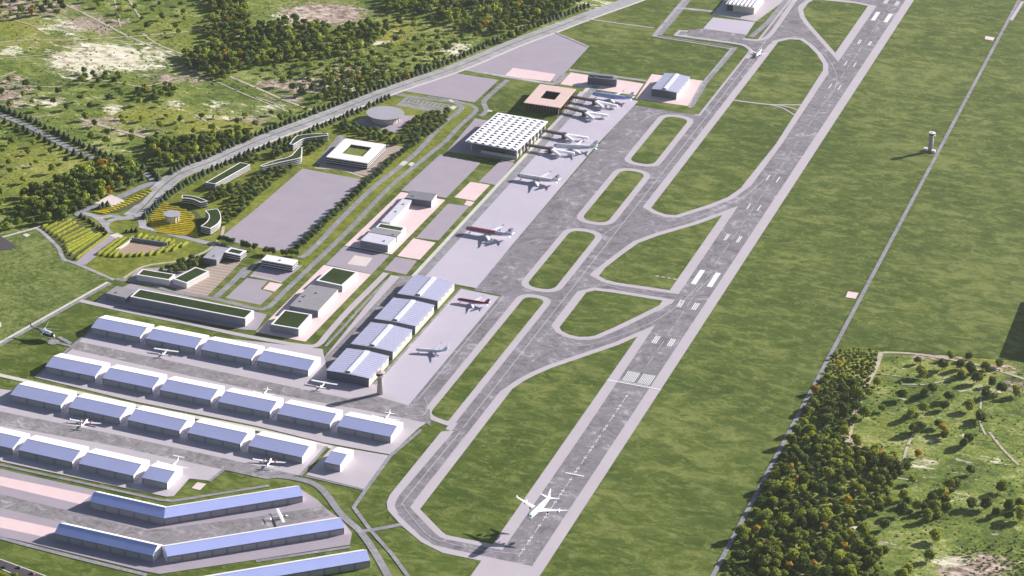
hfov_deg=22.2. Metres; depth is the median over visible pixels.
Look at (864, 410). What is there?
field tree
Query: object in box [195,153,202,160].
conifer
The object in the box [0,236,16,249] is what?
dark pavement
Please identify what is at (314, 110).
conifer
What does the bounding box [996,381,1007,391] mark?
field tree
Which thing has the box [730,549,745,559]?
broadleaf tree
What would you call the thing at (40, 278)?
rough grass field
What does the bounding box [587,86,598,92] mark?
service road
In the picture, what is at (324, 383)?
light aircraft
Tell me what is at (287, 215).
paved plot
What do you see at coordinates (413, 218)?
pink paving
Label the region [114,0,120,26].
dirt track
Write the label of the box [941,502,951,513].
field tree
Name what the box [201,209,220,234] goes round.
arc building
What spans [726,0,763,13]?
ribbed hangar
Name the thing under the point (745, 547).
broadleaf tree
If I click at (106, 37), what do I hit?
dirt track
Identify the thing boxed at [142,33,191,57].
dirt track
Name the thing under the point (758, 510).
broadleaf tree
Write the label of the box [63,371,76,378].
sliding door
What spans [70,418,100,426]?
light aircraft
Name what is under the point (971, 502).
field tree
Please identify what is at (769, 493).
broadleaf tree
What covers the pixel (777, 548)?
broadleaf tree
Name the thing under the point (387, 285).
hangar apron
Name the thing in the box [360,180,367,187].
avenue tree
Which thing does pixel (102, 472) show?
sliding door
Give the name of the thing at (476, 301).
airliner
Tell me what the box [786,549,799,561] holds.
broadleaf tree
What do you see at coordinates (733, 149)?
grass island
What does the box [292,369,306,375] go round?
sliding door
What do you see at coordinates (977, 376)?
field tree
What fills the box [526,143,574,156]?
jet bridge
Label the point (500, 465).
grass island
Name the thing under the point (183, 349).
sliding door
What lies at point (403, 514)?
taxiway
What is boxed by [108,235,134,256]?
planted row
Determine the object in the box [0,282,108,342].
road
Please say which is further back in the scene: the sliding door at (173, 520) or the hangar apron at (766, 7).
the hangar apron at (766, 7)
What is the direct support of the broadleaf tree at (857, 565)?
on the terrain at (980, 524)
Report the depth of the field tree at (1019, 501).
3156.45 m
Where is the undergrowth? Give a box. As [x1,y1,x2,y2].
[722,347,900,575]
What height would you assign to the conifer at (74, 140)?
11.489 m
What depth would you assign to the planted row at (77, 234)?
3783.25 m
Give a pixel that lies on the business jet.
(435, 350)
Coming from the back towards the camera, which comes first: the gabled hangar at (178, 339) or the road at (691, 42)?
the road at (691, 42)
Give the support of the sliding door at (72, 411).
in the gabled hangar at (102, 408)
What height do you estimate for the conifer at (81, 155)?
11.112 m
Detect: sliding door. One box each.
[0,447,11,454]
[12,396,25,403]
[20,452,34,459]
[28,400,42,407]
[38,456,52,463]
[45,403,59,410]
[47,368,60,374]
[56,460,70,467]
[56,535,66,541]
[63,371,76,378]
[69,538,80,545]
[70,409,83,415]
[80,375,93,381]
[80,465,95,472]
[83,541,94,548]
[87,412,100,419]
[90,503,102,510]
[92,329,105,335]
[97,544,108,551]
[98,469,113,477]
[104,380,117,386]
[104,416,118,423]
[105,506,117,513]
[109,332,122,339]
[111,548,123,554]
[117,473,131,481]
[120,383,134,389]
[120,510,132,517]
[125,335,138,342]
[126,551,137,558]
[129,421,143,428]
[135,513,147,520]
[137,386,150,393]
[140,554,151,561]
[144,479,164,488]
[146,425,160,432]
[147,340,160,346]
[150,516,162,523]
[161,391,175,398]
[163,343,177,349]
[164,429,177,436]
[165,517,178,523]
[168,556,180,562]
[178,395,191,401]
[180,346,193,353]
[181,515,193,521]
[184,553,195,560]
[189,434,203,441]
[195,398,209,405]
[197,512,209,518]
[199,551,210,557]
[202,351,216,357]
[206,438,220,445]
[212,510,224,516]
[213,548,225,555]
[219,354,232,360]
[219,403,233,410]
[224,442,238,449]
[228,507,240,513]
[228,546,240,552]
[236,357,249,364]
[237,407,250,413]
[243,505,255,511]
[243,544,255,550]
[250,447,264,454]
[254,410,268,417]
[258,362,272,368]
[258,502,270,508]
[258,541,269,547]
[268,451,282,458]
[273,539,284,545]
[274,500,285,506]
[275,365,289,372]
[279,415,292,422]
[286,455,300,462]
[287,536,299,543]
[289,497,301,503]
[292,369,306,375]
[295,572,307,575]
[296,419,310,426]
[302,534,313,540]
[310,570,322,575]
[314,423,328,429]
[316,532,328,538]
[325,464,338,471]
[326,567,338,574]
[331,529,342,535]
[339,428,353,434]
[341,564,353,571]
[356,431,371,438]
[356,562,368,569]
[374,435,388,442]
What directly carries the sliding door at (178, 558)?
in the long hangar at (242, 541)
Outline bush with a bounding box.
[0,571,6,575]
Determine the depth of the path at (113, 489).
3124.83 m
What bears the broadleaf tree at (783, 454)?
on the terrain at (980, 524)
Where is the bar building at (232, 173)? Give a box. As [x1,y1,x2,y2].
[205,162,249,188]
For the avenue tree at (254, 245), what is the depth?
3756.95 m
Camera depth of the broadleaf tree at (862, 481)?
3193.18 m
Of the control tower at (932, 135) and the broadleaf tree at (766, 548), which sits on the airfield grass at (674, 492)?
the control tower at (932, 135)
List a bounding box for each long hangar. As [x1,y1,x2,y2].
[54,523,161,561]
[162,517,343,562]
[206,549,369,575]
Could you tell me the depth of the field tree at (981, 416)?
3353.38 m
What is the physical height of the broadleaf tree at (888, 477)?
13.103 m
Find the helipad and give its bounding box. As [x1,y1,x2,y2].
[47,339,58,344]
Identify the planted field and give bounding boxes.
[41,219,108,260]
[105,189,152,212]
[148,202,202,235]
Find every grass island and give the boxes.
[420,337,636,543]
[432,297,542,420]
[529,231,594,288]
[560,290,662,336]
[584,171,643,221]
[599,215,721,289]
[631,117,686,163]
[651,39,822,214]
[803,0,867,52]
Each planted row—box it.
[41,220,55,227]
[44,219,63,229]
[48,219,71,232]
[51,221,75,234]
[55,224,78,237]
[60,227,84,239]
[63,228,90,241]
[64,231,92,246]
[65,233,94,249]
[66,232,99,252]
[70,232,103,255]
[75,234,108,259]
[96,237,120,255]
[102,237,126,255]
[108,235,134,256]
[148,220,195,225]
[148,222,196,227]
[149,216,195,221]
[149,218,195,223]
[150,224,196,229]
[151,214,194,219]
[151,226,197,231]
[153,210,193,215]
[153,212,194,217]
[153,228,197,232]
[154,247,163,254]
[155,229,198,234]
[156,208,190,212]
[157,231,198,236]
[159,207,186,210]
[164,244,174,252]
[171,242,181,250]
[180,241,187,247]
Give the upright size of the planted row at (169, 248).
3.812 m
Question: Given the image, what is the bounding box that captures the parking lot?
[396,97,450,112]
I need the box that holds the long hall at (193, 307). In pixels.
[130,289,253,325]
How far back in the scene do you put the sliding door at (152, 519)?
3049.29 m
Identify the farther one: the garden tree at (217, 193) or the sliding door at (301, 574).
the garden tree at (217, 193)
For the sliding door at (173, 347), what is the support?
in the gabled hangar at (178, 339)
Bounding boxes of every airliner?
[457,295,490,307]
[465,224,515,240]
[517,171,561,185]
[517,489,567,520]
[553,138,597,153]
[592,90,634,102]
[751,48,767,56]
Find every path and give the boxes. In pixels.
[0,374,332,448]
[0,464,268,501]
[0,536,146,575]
[2,227,36,237]
[34,329,90,376]
[36,228,114,279]
[53,341,72,346]
[57,336,71,343]
[75,235,115,264]
[110,233,122,237]
[123,226,224,277]
[208,467,227,480]
[251,275,281,282]
[256,546,350,561]
[299,446,327,475]
[305,475,365,490]
[315,167,366,177]
[352,429,421,575]
[360,523,401,532]
[554,32,588,46]
[588,19,652,27]
[734,100,800,104]
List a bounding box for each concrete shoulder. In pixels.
[387,430,483,560]
[446,114,697,429]
[698,0,790,115]
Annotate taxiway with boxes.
[395,432,532,565]
[434,0,879,475]
[452,0,802,433]
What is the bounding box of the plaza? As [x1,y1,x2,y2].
[96,194,124,206]
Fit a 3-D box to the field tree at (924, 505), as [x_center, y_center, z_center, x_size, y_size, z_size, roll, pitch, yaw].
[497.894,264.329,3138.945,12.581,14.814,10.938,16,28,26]
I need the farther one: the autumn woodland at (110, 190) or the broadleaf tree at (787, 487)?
the autumn woodland at (110, 190)
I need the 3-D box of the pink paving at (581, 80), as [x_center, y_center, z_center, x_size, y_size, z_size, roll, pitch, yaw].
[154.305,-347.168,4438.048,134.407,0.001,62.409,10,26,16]
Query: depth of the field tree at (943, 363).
3484.22 m
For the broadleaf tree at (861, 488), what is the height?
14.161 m
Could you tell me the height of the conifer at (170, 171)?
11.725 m
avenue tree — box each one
[251,243,257,249]
[269,247,275,254]
[294,243,300,250]
[300,239,306,245]
[303,234,309,240]
[307,231,313,237]
[314,224,321,231]
[321,218,329,225]
[325,214,332,222]
[329,210,336,218]
[337,202,344,209]
[341,199,348,206]
[349,192,356,198]
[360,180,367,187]
[364,177,371,184]
[372,171,379,178]
[375,167,383,173]
[382,160,388,168]
[403,144,410,149]
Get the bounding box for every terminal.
[465,112,547,158]
[524,84,575,114]
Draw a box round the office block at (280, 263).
[261,255,297,271]
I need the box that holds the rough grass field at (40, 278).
[0,230,112,343]
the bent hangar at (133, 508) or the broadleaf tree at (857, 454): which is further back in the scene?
the broadleaf tree at (857, 454)
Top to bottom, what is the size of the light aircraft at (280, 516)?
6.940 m
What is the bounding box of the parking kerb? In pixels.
[402,102,443,109]
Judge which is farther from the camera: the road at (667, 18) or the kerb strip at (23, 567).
the road at (667, 18)
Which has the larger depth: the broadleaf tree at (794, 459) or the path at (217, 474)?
the broadleaf tree at (794, 459)
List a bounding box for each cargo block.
[271,310,311,335]
[290,284,337,316]
[316,267,357,291]
[360,232,395,251]
[369,227,400,241]
[376,223,405,236]
[381,198,411,224]
[405,190,436,207]
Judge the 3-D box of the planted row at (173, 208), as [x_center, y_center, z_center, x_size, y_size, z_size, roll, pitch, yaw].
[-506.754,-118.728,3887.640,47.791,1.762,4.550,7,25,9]
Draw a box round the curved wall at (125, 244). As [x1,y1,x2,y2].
[116,237,131,248]
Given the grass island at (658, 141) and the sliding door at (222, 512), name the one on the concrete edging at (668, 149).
the grass island at (658, 141)
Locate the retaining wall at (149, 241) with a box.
[131,237,167,245]
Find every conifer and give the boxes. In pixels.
[55,129,61,135]
[60,131,66,138]
[66,134,72,140]
[70,148,77,154]
[71,136,77,142]
[76,138,82,145]
[77,151,84,157]
[86,143,92,149]
[91,146,98,152]
[139,163,146,169]
[141,211,147,219]
[154,174,161,180]
[162,193,168,199]
[167,167,173,173]
[176,182,182,189]
[183,177,190,184]
[192,173,198,180]
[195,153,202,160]
[200,169,206,175]
[209,164,215,171]
[236,152,242,158]
[263,125,269,132]
[276,137,282,144]
[287,115,294,122]
[306,127,312,133]
[311,106,318,112]
[345,110,350,116]
[381,80,387,86]
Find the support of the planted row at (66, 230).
on the planted field at (61, 243)
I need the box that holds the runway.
[497,0,904,565]
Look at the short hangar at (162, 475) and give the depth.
3133.30 m
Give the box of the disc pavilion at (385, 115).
[366,106,403,124]
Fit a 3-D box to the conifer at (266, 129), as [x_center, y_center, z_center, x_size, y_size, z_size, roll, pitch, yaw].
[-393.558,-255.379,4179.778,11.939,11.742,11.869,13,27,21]
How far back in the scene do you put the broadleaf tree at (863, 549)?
3030.21 m
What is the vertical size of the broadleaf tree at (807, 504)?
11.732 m
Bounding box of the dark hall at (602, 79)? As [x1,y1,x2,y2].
[587,73,616,86]
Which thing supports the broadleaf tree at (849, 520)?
on the terrain at (980, 524)
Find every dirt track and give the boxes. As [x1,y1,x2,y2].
[0,17,40,27]
[0,30,199,42]
[0,54,50,58]
[0,73,196,86]
[49,0,183,58]
[80,118,145,137]
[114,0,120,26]
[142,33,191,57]
[195,114,219,129]
[213,80,288,111]
[229,76,319,112]
[256,97,284,110]
[845,352,882,445]
[879,352,1023,379]
[903,432,914,458]
[904,377,954,384]
[979,396,986,434]
[988,432,1019,464]
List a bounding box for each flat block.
[106,286,135,302]
[203,246,228,265]
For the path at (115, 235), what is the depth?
3791.90 m
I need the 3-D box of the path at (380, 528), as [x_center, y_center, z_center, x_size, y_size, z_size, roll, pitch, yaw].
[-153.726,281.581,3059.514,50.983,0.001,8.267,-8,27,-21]
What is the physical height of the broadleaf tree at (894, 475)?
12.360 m
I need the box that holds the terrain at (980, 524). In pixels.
[0,0,1023,575]
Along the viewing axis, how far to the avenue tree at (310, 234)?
3799.12 m
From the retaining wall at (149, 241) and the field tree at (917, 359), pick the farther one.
the retaining wall at (149, 241)
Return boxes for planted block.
[137,269,174,284]
[173,267,208,287]
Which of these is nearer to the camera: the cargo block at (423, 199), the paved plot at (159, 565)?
the paved plot at (159, 565)
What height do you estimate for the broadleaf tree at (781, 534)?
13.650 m
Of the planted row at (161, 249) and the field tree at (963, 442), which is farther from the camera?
the planted row at (161, 249)
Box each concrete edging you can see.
[410,325,654,549]
[426,294,550,425]
[521,228,601,291]
[552,287,673,339]
[577,168,649,224]
[590,206,737,293]
[625,114,692,166]
[643,37,827,217]
[674,35,752,58]
[743,0,796,40]
[798,0,875,60]
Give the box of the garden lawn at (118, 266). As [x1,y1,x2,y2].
[44,92,474,278]
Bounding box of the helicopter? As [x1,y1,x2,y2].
[30,322,59,340]
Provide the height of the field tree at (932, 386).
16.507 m
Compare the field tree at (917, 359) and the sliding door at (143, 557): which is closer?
the sliding door at (143, 557)
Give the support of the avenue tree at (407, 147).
on the garden lawn at (118, 266)
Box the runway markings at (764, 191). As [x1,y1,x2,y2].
[648,5,889,363]
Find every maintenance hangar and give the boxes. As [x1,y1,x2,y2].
[326,348,388,386]
[351,322,412,359]
[374,298,434,334]
[397,275,454,308]
[651,73,689,99]
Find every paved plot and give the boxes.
[0,469,351,573]
[130,267,191,289]
[224,168,362,250]
[226,278,272,304]
[250,263,301,281]
[326,246,388,273]
[384,257,415,273]
[402,155,480,197]
[406,73,497,101]
[416,204,468,239]
[448,118,514,161]
[469,33,587,80]
[479,160,513,184]
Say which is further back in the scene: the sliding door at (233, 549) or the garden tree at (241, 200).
the garden tree at (241, 200)
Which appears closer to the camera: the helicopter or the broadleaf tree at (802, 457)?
the broadleaf tree at (802, 457)
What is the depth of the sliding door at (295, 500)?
3103.37 m
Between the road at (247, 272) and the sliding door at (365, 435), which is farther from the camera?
the road at (247, 272)
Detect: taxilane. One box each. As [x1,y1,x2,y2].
[0,411,296,478]
[0,494,328,544]
[71,342,430,425]
[409,294,552,422]
[474,105,699,302]
[678,29,772,50]
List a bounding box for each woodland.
[0,0,581,229]
[28,0,523,193]
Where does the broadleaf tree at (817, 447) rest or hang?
on the terrain at (980, 524)
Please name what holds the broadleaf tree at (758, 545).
on the terrain at (980, 524)
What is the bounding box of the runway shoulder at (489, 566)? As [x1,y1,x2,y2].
[471,0,913,575]
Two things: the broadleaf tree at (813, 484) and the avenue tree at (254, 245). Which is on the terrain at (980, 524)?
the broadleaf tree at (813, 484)
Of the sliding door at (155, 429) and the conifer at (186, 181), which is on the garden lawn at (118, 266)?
the conifer at (186, 181)
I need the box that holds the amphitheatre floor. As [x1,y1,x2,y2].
[118,242,165,253]
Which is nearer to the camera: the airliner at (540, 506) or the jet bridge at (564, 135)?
the airliner at (540, 506)
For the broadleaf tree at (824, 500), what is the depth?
3145.88 m
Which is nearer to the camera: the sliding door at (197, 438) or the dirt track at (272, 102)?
the sliding door at (197, 438)
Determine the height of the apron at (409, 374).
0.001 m
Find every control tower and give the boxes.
[376,368,384,394]
[924,130,935,152]
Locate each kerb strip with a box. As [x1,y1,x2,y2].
[0,559,45,575]
[412,85,591,275]
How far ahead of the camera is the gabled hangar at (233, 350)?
3444.71 m
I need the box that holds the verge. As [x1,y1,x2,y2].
[222,0,643,162]
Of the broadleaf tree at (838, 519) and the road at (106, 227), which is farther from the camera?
the road at (106, 227)
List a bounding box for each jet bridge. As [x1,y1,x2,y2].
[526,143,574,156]
[542,129,587,141]
[562,105,607,120]
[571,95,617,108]
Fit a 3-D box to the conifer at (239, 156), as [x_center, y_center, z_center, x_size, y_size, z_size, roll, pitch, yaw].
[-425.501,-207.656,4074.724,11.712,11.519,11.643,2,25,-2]
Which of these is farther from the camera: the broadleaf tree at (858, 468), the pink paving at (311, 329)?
the pink paving at (311, 329)
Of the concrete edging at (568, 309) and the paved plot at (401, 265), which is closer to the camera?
the concrete edging at (568, 309)
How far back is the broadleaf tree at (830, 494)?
3159.31 m
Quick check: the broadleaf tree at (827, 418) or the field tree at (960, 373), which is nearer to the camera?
the broadleaf tree at (827, 418)
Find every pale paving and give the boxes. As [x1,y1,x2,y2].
[192,482,205,489]
[348,255,371,265]
[846,291,857,298]
[985,36,994,40]
[1010,1,1023,19]
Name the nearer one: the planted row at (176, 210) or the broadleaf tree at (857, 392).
the broadleaf tree at (857, 392)
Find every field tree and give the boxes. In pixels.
[852,433,862,445]
[858,406,870,418]
[861,450,868,457]
[864,387,873,395]
[871,443,880,449]
[871,553,879,562]
[873,376,880,386]
[878,404,885,411]
[879,519,890,528]
[880,545,889,555]
[884,496,893,504]
[887,462,895,471]
[888,450,898,458]
[894,502,907,515]
[894,568,908,575]
[895,389,908,399]
[898,488,908,499]
[902,496,912,503]
[904,462,911,470]
[905,563,913,573]
[906,407,915,418]
[908,474,916,483]
[909,422,920,433]
[911,500,921,507]
[914,356,921,363]
[915,364,927,376]
[915,421,926,430]
[916,402,929,411]
[920,387,928,396]
[920,502,929,511]
[923,549,934,561]
[924,508,932,520]
[927,381,937,393]
[927,492,937,500]
[928,529,941,541]
[929,499,940,507]
[932,507,940,517]
[933,419,942,426]
[937,486,946,496]
[938,358,948,370]
[939,400,949,408]
[939,430,948,437]
[940,495,950,503]
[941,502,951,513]
[942,479,955,489]
[944,391,954,400]
[947,350,954,358]
[953,478,961,488]
[956,359,964,367]
[957,370,964,377]
[959,437,968,446]
[963,399,974,410]
[964,352,973,359]
[964,433,973,441]
[965,361,977,374]
[966,464,975,474]
[966,497,977,508]
[970,371,983,381]
[976,411,986,421]
[980,361,990,368]
[980,496,992,508]
[981,387,991,398]
[988,376,996,385]
[991,507,1001,515]
[995,359,1004,366]
[995,480,1008,491]
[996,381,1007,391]
[1003,498,1014,510]
[1003,511,1013,519]
[1011,384,1021,395]
[1014,497,1023,505]
[1016,505,1023,521]
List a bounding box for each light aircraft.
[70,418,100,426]
[154,348,178,355]
[158,455,187,468]
[253,387,274,394]
[253,457,285,466]
[268,508,288,522]
[311,380,337,387]
[372,411,399,420]
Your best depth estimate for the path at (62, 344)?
3465.26 m
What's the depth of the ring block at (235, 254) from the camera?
3730.11 m
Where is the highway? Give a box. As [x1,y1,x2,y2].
[123,0,640,216]
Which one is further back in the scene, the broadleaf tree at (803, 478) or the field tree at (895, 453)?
the field tree at (895, 453)
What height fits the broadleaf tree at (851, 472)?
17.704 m
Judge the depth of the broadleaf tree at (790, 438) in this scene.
3274.66 m
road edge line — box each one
[124,0,619,214]
[171,1,637,187]
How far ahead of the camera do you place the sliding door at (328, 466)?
3179.29 m
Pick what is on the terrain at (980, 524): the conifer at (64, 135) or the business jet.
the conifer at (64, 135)
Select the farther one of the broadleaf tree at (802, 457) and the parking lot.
the parking lot
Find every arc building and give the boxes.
[182,195,207,207]
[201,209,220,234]
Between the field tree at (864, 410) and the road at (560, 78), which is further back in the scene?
the road at (560, 78)
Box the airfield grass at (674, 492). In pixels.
[0,0,1023,575]
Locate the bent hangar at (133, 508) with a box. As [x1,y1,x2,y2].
[89,486,302,524]
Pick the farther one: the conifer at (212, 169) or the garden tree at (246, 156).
the garden tree at (246, 156)
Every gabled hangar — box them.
[0,427,29,454]
[10,381,76,411]
[19,435,88,467]
[45,353,109,381]
[68,393,134,423]
[79,448,149,481]
[91,315,153,342]
[102,364,166,393]
[128,406,194,436]
[146,326,208,353]
[160,376,224,405]
[187,418,254,449]
[201,337,264,364]
[218,388,282,417]
[248,431,315,462]
[257,347,320,375]
[277,400,342,429]
[337,412,402,442]
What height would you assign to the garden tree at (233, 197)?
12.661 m
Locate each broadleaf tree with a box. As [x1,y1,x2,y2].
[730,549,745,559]
[734,524,747,536]
[736,567,745,574]
[738,534,748,543]
[742,544,748,550]
[744,518,751,524]
[747,548,759,562]
[750,537,755,545]
[754,542,762,548]
[755,508,761,514]
[755,510,770,522]
[758,499,768,509]
[758,525,774,540]
[758,544,774,555]
[758,553,772,566]
[758,567,769,575]
[759,478,772,491]
[760,520,766,526]
[762,540,770,545]
[765,490,774,497]
[766,497,776,508]
[767,535,775,545]
[768,479,781,493]
[770,470,779,477]
[770,567,781,575]
[771,551,783,561]
[773,545,780,552]
[773,559,780,566]
[775,490,781,497]
[775,528,786,539]
[776,541,785,549]
[777,514,792,527]
[779,498,788,506]
[780,451,787,457]
[780,505,786,512]
[781,464,792,476]
[781,481,794,493]
[781,569,788,575]
[783,477,797,488]
[785,433,796,444]
[785,494,792,499]
[785,565,793,572]
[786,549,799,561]
[787,531,802,544]
[787,543,795,547]
[788,500,798,513]
[790,443,799,452]
[790,456,798,466]
[790,522,797,528]
[791,424,801,434]
[792,508,806,521]
[793,527,802,533]
[796,449,804,455]
[797,453,808,462]
[797,471,809,484]
[797,484,807,492]
[797,516,806,528]
[797,556,812,571]
[799,530,808,539]
[799,551,809,558]
[800,490,812,502]
[800,543,810,551]
[801,405,810,411]
[801,418,808,425]
[801,436,810,445]
[803,446,811,453]
[803,501,810,508]
[805,465,810,471]
[805,508,819,524]
[806,423,816,430]
[807,431,815,437]
[808,480,818,491]
[809,539,817,547]
[810,397,819,407]
[810,433,823,445]
[810,498,817,506]
[810,542,822,552]
[810,565,818,575]
[813,443,822,452]
[813,461,820,468]
[813,549,825,562]
[814,453,821,459]
[816,483,828,497]
[818,538,831,552]
[819,405,831,413]
[819,413,833,425]
[819,497,827,504]
[819,507,832,521]
[820,458,827,466]
[821,525,828,533]
[822,387,828,394]
[822,567,832,575]
[823,445,833,451]
[823,451,833,460]
[824,373,830,378]
[824,399,835,407]
[825,437,839,446]
[825,467,834,479]
[825,564,834,569]
[827,534,834,539]
[828,492,833,499]
[829,457,842,466]
[829,520,839,531]
[830,432,841,441]
[830,484,836,492]
[830,498,837,503]
[832,504,842,515]
[833,451,840,458]
[833,550,845,563]
[834,445,842,453]
[834,486,843,496]
[834,535,843,544]
[834,565,843,574]
[835,517,841,523]
[836,469,845,476]
[836,474,846,483]
[838,382,848,391]
[838,401,848,417]
[839,373,845,378]
[839,420,847,425]
[839,424,849,434]
[839,530,846,536]
[841,557,852,566]
[842,446,852,455]
[842,461,853,471]
[843,504,855,513]
[843,564,856,575]
[844,455,850,461]
[845,553,858,561]
[846,468,856,478]
[846,517,853,525]
[847,528,854,534]
[848,378,856,385]
[849,479,858,487]
[849,490,855,495]
[850,386,863,397]
[850,401,861,410]
[850,538,863,553]
[851,414,858,421]
[852,561,860,570]
[853,445,860,451]
[854,449,861,457]
[854,464,862,473]
[856,484,865,493]
[856,522,868,537]
[856,544,871,556]
[857,456,865,464]
[859,478,866,484]
[859,515,866,521]
[860,445,870,450]
[860,492,867,498]
[861,504,872,512]
[863,534,878,547]
[863,553,872,560]
[864,481,872,489]
[864,498,873,507]
[865,455,879,468]
[866,558,876,568]
[867,448,878,456]
[867,471,875,481]
[871,466,878,473]
[872,545,882,558]
[873,474,885,485]
[873,485,879,491]
[874,503,884,511]
[874,565,880,571]
[876,496,882,502]
[877,467,888,475]
[882,453,894,466]
[883,486,890,494]
[885,474,892,482]
[887,480,894,487]
[891,472,897,480]
[893,459,903,470]
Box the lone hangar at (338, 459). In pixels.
[324,447,353,471]
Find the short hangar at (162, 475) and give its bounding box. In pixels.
[142,462,182,488]
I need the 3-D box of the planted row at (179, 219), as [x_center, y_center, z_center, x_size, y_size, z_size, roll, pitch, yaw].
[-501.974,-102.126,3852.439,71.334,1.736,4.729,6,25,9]
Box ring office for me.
[326,138,385,168]
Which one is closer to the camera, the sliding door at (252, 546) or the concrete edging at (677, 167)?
the sliding door at (252, 546)
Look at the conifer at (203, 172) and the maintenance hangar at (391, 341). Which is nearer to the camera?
the maintenance hangar at (391, 341)
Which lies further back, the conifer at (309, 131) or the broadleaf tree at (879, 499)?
the conifer at (309, 131)
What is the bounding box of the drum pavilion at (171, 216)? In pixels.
[163,210,180,223]
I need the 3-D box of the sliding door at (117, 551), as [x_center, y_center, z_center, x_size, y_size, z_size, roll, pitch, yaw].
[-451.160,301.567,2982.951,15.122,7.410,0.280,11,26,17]
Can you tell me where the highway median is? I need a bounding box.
[133,16,585,215]
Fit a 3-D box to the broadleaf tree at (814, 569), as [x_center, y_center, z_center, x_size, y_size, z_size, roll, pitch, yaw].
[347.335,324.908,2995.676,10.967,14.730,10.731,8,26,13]
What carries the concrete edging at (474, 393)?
on the apron taxilane at (435, 387)
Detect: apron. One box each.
[0,389,324,496]
[36,332,424,453]
[306,446,387,488]
[324,276,412,366]
[327,275,399,353]
[376,289,498,404]
[426,91,637,287]
[703,17,754,34]
[713,0,782,20]
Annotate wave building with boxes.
[260,147,301,171]
[289,133,328,150]
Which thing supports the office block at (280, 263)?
on the paved plot at (274, 274)
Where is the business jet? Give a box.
[416,343,449,357]
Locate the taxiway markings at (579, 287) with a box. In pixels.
[401,2,836,553]
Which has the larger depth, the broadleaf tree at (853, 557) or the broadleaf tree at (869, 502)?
the broadleaf tree at (869, 502)
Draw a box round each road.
[0,113,156,215]
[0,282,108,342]
[0,283,111,345]
[0,560,42,575]
[79,272,388,347]
[83,212,107,224]
[99,214,133,217]
[102,216,133,233]
[116,101,478,309]
[133,213,146,225]
[139,226,213,245]
[213,267,248,297]
[216,94,464,257]
[241,261,261,277]
[261,473,391,575]
[315,135,343,163]
[325,280,385,346]
[374,288,461,384]
[417,92,591,275]
[427,96,463,103]
[466,69,554,84]
[479,79,509,116]
[553,73,568,84]
[569,69,646,81]
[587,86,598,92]
[652,0,684,35]
[653,36,729,48]
[656,35,731,46]
[657,0,690,34]
[678,7,717,12]
[688,47,732,107]
[690,47,737,106]
[710,0,1019,575]
[748,0,788,36]
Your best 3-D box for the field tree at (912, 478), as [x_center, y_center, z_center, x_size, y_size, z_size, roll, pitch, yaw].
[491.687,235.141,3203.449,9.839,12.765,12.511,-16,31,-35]
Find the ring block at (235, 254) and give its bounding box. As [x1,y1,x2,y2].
[224,247,246,260]
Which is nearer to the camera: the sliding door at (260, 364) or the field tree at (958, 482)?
the field tree at (958, 482)
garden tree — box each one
[173,266,180,272]
[180,262,186,270]
[191,259,198,265]
[214,191,220,196]
[221,190,227,196]
[226,184,233,189]
[230,194,237,200]
[234,182,241,188]
[238,198,244,203]
[243,153,250,159]
[252,191,259,197]
[262,183,269,188]
[275,150,280,156]
[282,168,288,174]
[319,138,325,145]
[382,128,388,135]
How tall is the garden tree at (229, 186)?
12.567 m
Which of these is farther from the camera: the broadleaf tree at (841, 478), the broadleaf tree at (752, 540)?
the broadleaf tree at (841, 478)
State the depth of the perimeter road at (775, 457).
3664.45 m
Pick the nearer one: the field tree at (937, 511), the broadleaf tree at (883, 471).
the field tree at (937, 511)
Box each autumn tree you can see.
[752,524,759,531]
[784,561,792,566]
[810,384,820,392]
[841,542,849,551]
[844,495,852,502]
[849,534,856,540]
[914,448,923,457]
[939,423,948,430]
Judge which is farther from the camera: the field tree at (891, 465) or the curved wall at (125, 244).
the curved wall at (125, 244)
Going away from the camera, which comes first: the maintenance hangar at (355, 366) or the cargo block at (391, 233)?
the maintenance hangar at (355, 366)
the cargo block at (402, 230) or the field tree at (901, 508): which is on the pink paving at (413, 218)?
the cargo block at (402, 230)
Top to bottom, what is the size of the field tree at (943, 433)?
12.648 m
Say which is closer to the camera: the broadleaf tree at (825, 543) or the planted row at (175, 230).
the broadleaf tree at (825, 543)
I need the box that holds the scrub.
[0,0,1023,575]
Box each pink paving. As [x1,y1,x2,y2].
[0,476,90,503]
[0,516,56,536]
[96,284,266,330]
[257,265,370,341]
[263,282,281,291]
[345,192,444,253]
[353,115,413,132]
[398,238,435,259]
[455,182,489,200]
[464,201,473,205]
[505,68,554,80]
[561,73,642,94]
[636,74,702,105]
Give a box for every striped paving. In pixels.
[175,261,240,295]
[319,138,402,175]
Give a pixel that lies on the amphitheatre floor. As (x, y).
(132, 247)
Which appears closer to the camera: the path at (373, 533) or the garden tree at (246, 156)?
the path at (373, 533)
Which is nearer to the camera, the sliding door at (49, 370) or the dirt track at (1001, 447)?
the dirt track at (1001, 447)
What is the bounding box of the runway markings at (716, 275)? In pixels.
[518,0,899,556]
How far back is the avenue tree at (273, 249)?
3745.40 m
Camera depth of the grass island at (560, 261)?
3770.94 m
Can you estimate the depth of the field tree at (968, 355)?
3519.63 m
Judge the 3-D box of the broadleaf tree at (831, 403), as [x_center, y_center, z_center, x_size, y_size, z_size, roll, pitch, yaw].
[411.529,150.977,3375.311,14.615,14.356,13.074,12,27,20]

